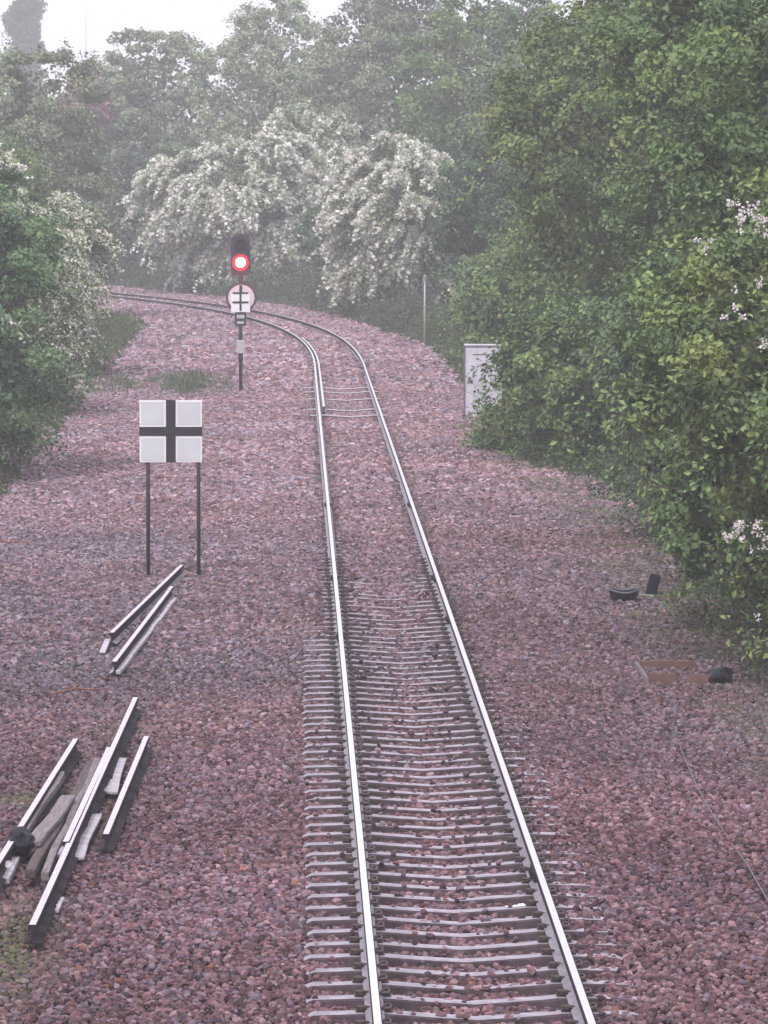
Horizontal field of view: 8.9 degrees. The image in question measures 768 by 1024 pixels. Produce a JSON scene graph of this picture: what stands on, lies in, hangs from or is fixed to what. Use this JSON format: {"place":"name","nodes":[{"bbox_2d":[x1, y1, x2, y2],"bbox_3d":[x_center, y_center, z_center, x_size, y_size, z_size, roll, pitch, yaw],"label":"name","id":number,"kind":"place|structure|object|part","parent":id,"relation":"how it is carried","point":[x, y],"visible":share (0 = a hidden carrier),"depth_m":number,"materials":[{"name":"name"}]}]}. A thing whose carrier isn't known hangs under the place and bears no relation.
{"place":"outdoors","nodes":[
{"label":"outdoors","id":0,"kind":"place"},
{"bbox_2d":[0,0,630,177],"label":"sky","id":1,"kind":"structure","parent":0,"point":[203,18],"materials":[{"name":"white"}]},
{"bbox_2d":[0,210,767,1023],"bbox_3d":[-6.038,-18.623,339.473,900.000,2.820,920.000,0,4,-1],"label":"ground","id":2,"kind":"structure","parent":0,"point":[158,266],"depth_m":77.54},
{"bbox_2d":[2,856,20,883],"bbox_3d":[-3.321,3.180,44.024,0.078,0.068,1.502,0,4,0],"label":"timber","id":3,"kind":"object","parent":2,"relation":"on","point":[9,873],"visible":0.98,"depth_m":43.78,"materials":[{"name":"grey wood"}]},
{"bbox_2d":[3,826,34,856],"bbox_3d":[-3.297,2.983,44.876,0.319,0.268,0.735,0,4,-1],"label":"plastic bag","id":4,"kind":"object","parent":3,"relation":"on","point":[22,838],"visible":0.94,"depth_m":44.63,"materials":[{"name":"black plastic"}]},
{"bbox_2d":[0,0,48,113],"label":"poplar tree","id":5,"kind":"object","parent":2,"relation":"on","point":[21,22],"visible":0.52,"depth_m":555.65,"materials":[{"name":"green plant"}]},
{"bbox_2d":[0,128,60,206],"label":"goat willow","id":6,"kind":"object","parent":2,"relation":"on","point":[35,168],"visible":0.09,"depth_m":175.46,"materials":[{"name":"green plant"}]},
{"bbox_2d":[0,181,97,474],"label":"privet bush","id":7,"kind":"object","parent":2,"relation":"on","point":[19,364],"visible":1,"depth_m":99.33,"materials":[{"name":"green plant"}]},
{"bbox_2d":[0,140,111,398],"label":"hawthorn bush","id":8,"kind":"object","parent":2,"relation":"on","point":[12,172],"visible":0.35,"depth_m":124.47,"materials":[{"name":"green plant"}]},
{"bbox_2d":[25,761,92,878],"bbox_3d":[-3.060,2.895,47.262,0.120,0.100,8.055,0,4,1],"label":"timber","id":9,"kind":"object","parent":2,"relation":"on","point":[38,857],"visible":0.72,"depth_m":45.03,"materials":[{"name":"grey wood"}]},
{"bbox_2d":[31,795,74,846],"bbox_3d":[-3.112,2.886,46.295,0.156,0.064,3.303,0,4,2],"label":"timber","id":10,"kind":"object","parent":9,"relation":"on","point":[46,826],"visible":0.98,"depth_m":46.25,"materials":[{"name":"grey wood"}]},
{"bbox_2d":[5,106,118,203],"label":"crack willow","id":11,"kind":"object","parent":2,"relation":"on","point":[67,169],"visible":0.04,"depth_m":258.93,"materials":[{"name":"green plant"}]},
{"bbox_2d":[7,189,127,367],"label":"hawthorn bush","id":12,"kind":"object","parent":2,"relation":"on","point":[103,242],"visible":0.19,"depth_m":148.46,"materials":[{"name":"green plant"}]},
{"bbox_2d":[0,36,138,295],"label":"sycamore tree","id":13,"kind":"object","parent":2,"relation":"on","point":[19,122],"visible":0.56,"depth_m":204.50,"materials":[{"name":"green plant"}]},
{"bbox_2d":[79,0,86,64],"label":"radio mast","id":14,"kind":"object","parent":2,"relation":"on","point":[82,25],"depth_m":730.67,"materials":[{"name":"white metal"}]},
{"bbox_2d":[81,294,109,324],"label":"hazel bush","id":15,"kind":"object","parent":2,"relation":"on","point":[100,311],"depth_m":175.79,"materials":[{"name":"green plant"}]},
{"bbox_2d":[55,73,143,224],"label":"copper plum","id":16,"kind":"object","parent":2,"relation":"on","point":[107,114],"visible":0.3,"depth_m":274.20,"materials":[{"name":"green plant"}]},
{"bbox_2d":[71,114,183,269],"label":"hawthorn bush","id":17,"kind":"object","parent":2,"relation":"on","point":[132,158],"visible":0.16,"depth_m":271.38,"materials":[{"name":"green plant"}]},
{"bbox_2d":[65,27,221,227],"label":"beech tree","id":18,"kind":"object","parent":2,"relation":"on","point":[128,84],"visible":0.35,"depth_m":292.72,"materials":[{"name":"green plant"}]},
{"bbox_2d":[139,400,201,574],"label":"cross sign","id":19,"kind":"object","parent":2,"relation":"on","point":[170,431],"visible":0.94,"depth_m":75.68,"materials":[{"name":"metal"}]},
{"bbox_2d":[125,130,226,273],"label":"willow bush","id":20,"kind":"object","parent":2,"relation":"on","point":[159,148],"visible":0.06,"depth_m":260.95,"materials":[{"name":"green plant"}]},
{"bbox_2d":[114,124,334,293],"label":"hawthorn tree","id":21,"kind":"object","parent":2,"relation":"on","point":[207,209],"visible":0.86,"depth_m":241.98,"materials":[{"name":"white plant"}]},
{"bbox_2d":[226,234,256,390],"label":"railway signal","id":22,"kind":"object","parent":2,"relation":"on","point":[241,297],"visible":0.94,"depth_m":137.53,"materials":[{"name":"metal"}]},
{"bbox_2d":[173,0,359,166],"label":"birch tree","id":23,"kind":"object","parent":2,"relation":"on","point":[265,56],"visible":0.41,"depth_m":280.70,"materials":[{"name":"green plant"}]},
{"bbox_2d":[247,97,363,186],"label":"hawthorn tree","id":24,"kind":"object","parent":2,"relation":"on","point":[328,135],"visible":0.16,"depth_m":248.30,"materials":[{"name":"white plant"}]},
{"bbox_2d":[287,196,359,281],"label":"privet bush","id":25,"kind":"object","parent":2,"relation":"on","point":[309,245],"visible":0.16,"depth_m":231.61,"materials":[{"name":"green plant"}]},
{"bbox_2d":[94,292,644,1023],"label":"railway track","id":26,"kind":"structure","parent":2,"relation":"on","point":[364,894],"depth_m":46.00,"materials":[{"name":"grey metal"}]},
{"bbox_2d":[505,903,524,907],"bbox_3d":[1.101,3.298,41.405,0.165,0.019,0.050,-4,4,-5],"label":"plastic strip","id":27,"kind":"object","parent":26,"relation":"on","point":[521,905],"visible":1,"depth_m":41.38,"materials":[{"name":"white plastic"}]},
{"bbox_2d":[275,0,478,226],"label":"lime tree","id":28,"kind":"object","parent":2,"relation":"on","point":[392,24],"visible":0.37,"depth_m":259.69,"materials":[{"name":"green plant"}]},
{"bbox_2d":[0,656,767,1023],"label":"ballast","id":29,"kind":"structure","parent":2,"relation":"on","point":[624,808],"depth_m":45.70,"materials":[{"name":"gravel"}]},
{"bbox_2d":[0,738,81,888],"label":"scrap rail","id":30,"kind":"object","parent":29,"relation":"on","point":[69,759],"visible":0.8,"depth_m":48.35,"materials":[{"name":"grey metal"}]},
{"bbox_2d":[5,861,12,867],"bbox_3d":[-3.377,3.150,44.018,0.133,0.094,0.353,0,4,-1],"label":"rag","id":31,"kind":"object","parent":30,"relation":"on","point":[8,864],"visible":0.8,"depth_m":43.96,"materials":[{"name":"white fabric"}]},
{"bbox_2d":[26,771,64,832],"bbox_3d":[-3.331,2.836,47.882,0.130,0.084,4.728,0,4,1],"label":"timber","id":32,"kind":"object","parent":30,"relation":"on","point":[54,789],"visible":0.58,"depth_m":48.19,"materials":[{"name":"grey wood"}]},
{"bbox_2d":[54,897,63,912],"bbox_3d":[-2.773,3.326,41.837,0.088,0.039,0.784,0,4,0],"label":"board","id":33,"kind":"object","parent":29,"relation":"on","point":[58,905],"visible":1,"depth_m":41.72,"materials":[{"name":"grey wood"}]},
{"bbox_2d":[41,758,100,880],"bbox_3d":[-2.970,2.892,47.294,0.093,0.100,8.426,0,4,0],"label":"timber","id":34,"kind":"object","parent":29,"relation":"on","point":[48,867],"visible":0.76,"depth_m":45.72,"materials":[{"name":"grey wood"}]},
{"bbox_2d":[57,846,63,857],"bbox_3d":[-2.945,3.072,44.855,0.102,0.047,0.744,0,4,2],"label":"board","id":35,"kind":"object","parent":34,"relation":"on","point":[60,851],"visible":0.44,"depth_m":44.64,"materials":[{"name":"grey wood"}]},
{"bbox_2d":[51,687,98,694],"bbox_3d":[-3.723,2.130,59.093,0.726,0.054,0.130,-4,5,-43],"label":"rusty rod","id":36,"kind":"object","parent":29,"relation":"on","point":[75,688],"visible":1,"depth_m":59.18,"materials":[{"name":"metal"}]},
{"bbox_2d":[24,697,141,943],"bbox_3d":[-2.840,2.801,48.230,0.140,0.169,17.180,0,4,0],"label":"scrap rail","id":37,"kind":"object","parent":29,"relation":"on","point":[43,915],"visible":0.98,"depth_m":44.84,"materials":[{"name":"grey metal"}]},
{"bbox_2d":[58,747,109,858],"bbox_3d":[-2.877,2.796,48.204,0.137,0.176,7.448,0,4,0],"label":"scrap rail","id":38,"kind":"object","parent":37,"relation":"on","point":[77,816],"visible":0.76,"depth_m":47.12,"materials":[{"name":"grey metal"}]},
{"bbox_2d":[75,814,101,859],"bbox_3d":[-2.766,3.021,46.078,0.116,0.043,2.943,0,4,0],"label":"board","id":39,"kind":"object","parent":37,"relation":"on","point":[88,833],"visible":1,"depth_m":45.97,"materials":[{"name":"grey wood"}]},
{"bbox_2d":[104,779,111,793],"bbox_3d":[-2.772,2.769,49.847,0.103,0.038,1.012,0,4,-1],"label":"board","id":40,"kind":"object","parent":37,"relation":"on","point":[107,789],"visible":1,"depth_m":49.62,"materials":[{"name":"grey wood"}]},
{"bbox_2d":[109,758,126,794],"bbox_3d":[-2.730,2.701,50.673,0.097,0.041,2.828,0,4,-1],"label":"board","id":41,"kind":"object","parent":29,"relation":"on","point":[117,775],"visible":1,"depth_m":50.46,"materials":[{"name":"grey wood"}]},
{"bbox_2d":[98,736,152,850],"bbox_3d":[-2.549,2.757,49.153,0.140,0.159,7.825,0,4,0],"label":"scrap rail","id":42,"kind":"object","parent":29,"relation":"on","point":[120,812],"visible":1,"depth_m":48.39,"materials":[{"name":"grey metal"}]},
{"bbox_2d":[635,661,720,684],"bbox_3d":[3.614,1.971,60.983,0.908,0.175,2.090,0,4,-1],"label":"cable chamber","id":43,"kind":"object","parent":29,"relation":"on","point":[669,678],"visible":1,"depth_m":59.98,"materials":[{"name":"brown wood"}]},
{"bbox_2d":[705,666,733,682],"bbox_3d":[4.090,2.002,60.161,0.363,0.237,0.659,0,4,-1],"label":"rubble sack","id":44,"kind":"object","parent":29,"relation":"on","point":[722,674],"visible":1,"depth_m":60.04,"materials":[{"name":"black plastic"}]},
{"bbox_2d":[0,284,767,671],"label":"gravel","id":45,"kind":"structure","parent":2,"relation":"on","point":[522,550],"depth_m":85.74,"materials":[{"name":"gravel"}]},
{"bbox_2d":[0,540,31,542],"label":"rusty bar","id":46,"kind":"object","parent":45,"relation":"on","point":[14,541],"visible":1,"depth_m":82.64,"materials":[{"name":"brown metal"}]},
{"bbox_2d":[109,586,174,673],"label":"scrap rail","id":47,"kind":"object","parent":45,"relation":"on","point":[137,636],"visible":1,"depth_m":65.68,"materials":[{"name":"grey metal"}]},
{"bbox_2d":[116,598,176,674],"bbox_3d":[-3.149,1.621,66.186,0.076,0.064,10.396,0,4,1],"label":"steel strip","id":48,"kind":"object","parent":47,"relation":"on","point":[132,654],"visible":1,"depth_m":64.99,"materials":[{"name":"grey metal"}]},
{"bbox_2d":[109,565,185,644],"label":"scrap rail","id":49,"kind":"object","parent":45,"relation":"on","point":[144,605],"visible":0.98,"depth_m":69.51,"materials":[{"name":"grey metal"}]},
{"bbox_2d":[99,639,110,652],"bbox_3d":[-3.634,1.747,64.377,0.083,0.036,1.691,0,4,-1],"label":"board","id":50,"kind":"object","parent":49,"relation":"on","point":[105,645],"visible":1,"depth_m":64.29,"materials":[{"name":"grey wood"}]},
{"bbox_2d":[607,587,639,601],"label":"plastic tub","id":51,"kind":"object","parent":45,"relation":"on","point":[625,595],"visible":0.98,"depth_m":70.86,"materials":[{"name":"grey plastic"}]},
{"bbox_2d":[640,566,660,595],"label":"broken post","id":52,"kind":"object","parent":45,"relation":"on","point":[653,583],"visible":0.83,"depth_m":72.42,"materials":[{"name":"grey concrete"}]},
{"bbox_2d":[0,248,767,684],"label":"undergrowth","id":53,"kind":"object","parent":2,"relation":"on","point":[402,312],"visible":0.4,"depth_m":171.45,"materials":[{"name":"green plant"}]},
{"bbox_2d":[307,129,469,309],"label":"hawthorn tree","id":54,"kind":"object","parent":2,"relation":"on","point":[376,182],"visible":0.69,"depth_m":202.67,"materials":[{"name":"white plant"}]},
{"bbox_2d":[423,275,425,343],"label":"marker post","id":55,"kind":"object","parent":2,"relation":"on","point":[424,280],"visible":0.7,"depth_m":174.32,"materials":[{"name":"metal"}]},
{"bbox_2d":[380,0,573,168],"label":"oak tree","id":56,"kind":"object","parent":2,"relation":"on","point":[437,102],"visible":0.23,"depth_m":221.82,"materials":[{"name":"green plant"}]},
{"bbox_2d":[463,344,501,415],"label":"relay cabinet","id":57,"kind":"object","parent":2,"relation":"on","point":[472,353],"visible":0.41,"depth_m":124.11,"materials":[{"name":"metal"}]},
{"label":"door","id":58,"kind":"part","parent":57,"relation":"part of","materials":[{"name":"paint"}]},
{"bbox_2d":[421,122,547,332],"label":"holly tree","id":59,"kind":"object","parent":2,"relation":"on","point":[474,212],"visible":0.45,"depth_m":169.37,"materials":[{"name":"green plant"}]},
{"bbox_2d":[429,233,552,359],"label":"alder bush","id":60,"kind":"object","parent":2,"relation":"on","point":[468,272],"visible":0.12,"depth_m":150.32,"materials":[{"name":"green plant"}]},
{"bbox_2d":[454,380,545,454],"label":"bramble bush","id":61,"kind":"object","parent":2,"relation":"on","point":[483,436],"visible":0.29,"depth_m":107.96,"materials":[{"name":"green plant"}]},
{"bbox_2d":[435,0,589,182],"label":"young ash","id":62,"kind":"object","parent":2,"relation":"on","point":[503,14],"visible":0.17,"depth_m":183.89,"materials":[{"name":"green plant"}]},
{"bbox_2d":[444,199,646,369],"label":"hazel bush","id":63,"kind":"object","parent":2,"relation":"on","point":[489,305],"visible":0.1,"depth_m":125.73,"materials":[{"name":"green plant"}]},
{"bbox_2d":[465,261,658,462],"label":"elder bush","id":64,"kind":"object","parent":2,"relation":"on","point":[543,391],"visible":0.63,"depth_m":103.68,"materials":[{"name":"green plant"}]},
{"bbox_2d":[491,5,701,270],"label":"field maple","id":65,"kind":"object","parent":2,"relation":"on","point":[499,182],"depth_m":135.98,"materials":[{"name":"green plant"}]},
{"bbox_2d":[456,0,754,342],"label":"maple tree","id":66,"kind":"object","parent":2,"relation":"on","point":[550,195],"visible":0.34,"depth_m":107.65,"materials":[{"name":"green plant"}]},
{"bbox_2d":[550,170,767,660],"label":"hawthorn bush","id":67,"kind":"object","parent":2,"relation":"on","point":[737,418],"visible":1,"depth_m":59.74,"materials":[{"name":"green plant"}]},
{"bbox_2d":[555,0,767,494],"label":"sycamore tree","id":68,"kind":"object","parent":2,"relation":"on","point":[652,20],"visible":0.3,"depth_m":86.67,"materials":[{"name":"green plant"}]},
{"bbox_2d":[564,240,758,537],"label":"privet bush","id":69,"kind":"object","parent":2,"relation":"on","point":[626,361],"visible":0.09,"depth_m":82.49,"materials":[{"name":"green plant"}]},
{"bbox_2d":[674,704,676,734],"bbox_3d":[3.236,2.352,54.786,0.037,0.437,0.027,0,4,-1],"label":"stake","id":70,"kind":"object","parent":2,"relation":"on","point":[675,717],"visible":0.82,"depth_m":54.77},
{"bbox_2d":[586,0,767,544],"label":"ash tree","id":71,"kind":"object","parent":2,"relation":"on","point":[735,122],"visible":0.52,"depth_m":70.93,"materials":[{"name":"green plant"}]},
{"bbox_2d":[588,318,767,632],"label":"dogwood bush","id":72,"kind":"object","parent":2,"relation":"on","point":[682,547],"visible":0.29,"depth_m":66.39,"materials":[{"name":"green plant"}]},
{"bbox_2d":[678,740,767,901],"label":"cable","id":73,"kind":"object","parent":2,"relation":"on","point":[720,825],"visible":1,"depth_m":47.22,"materials":[{"name":"black rubber"}]},
{"bbox_2d":[1,363,767,959],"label":"grass","id":74,"kind":"structure","parent":0,"point":[191,379],"depth_m":139.99,"materials":[{"name":"green plant"}]}
]}

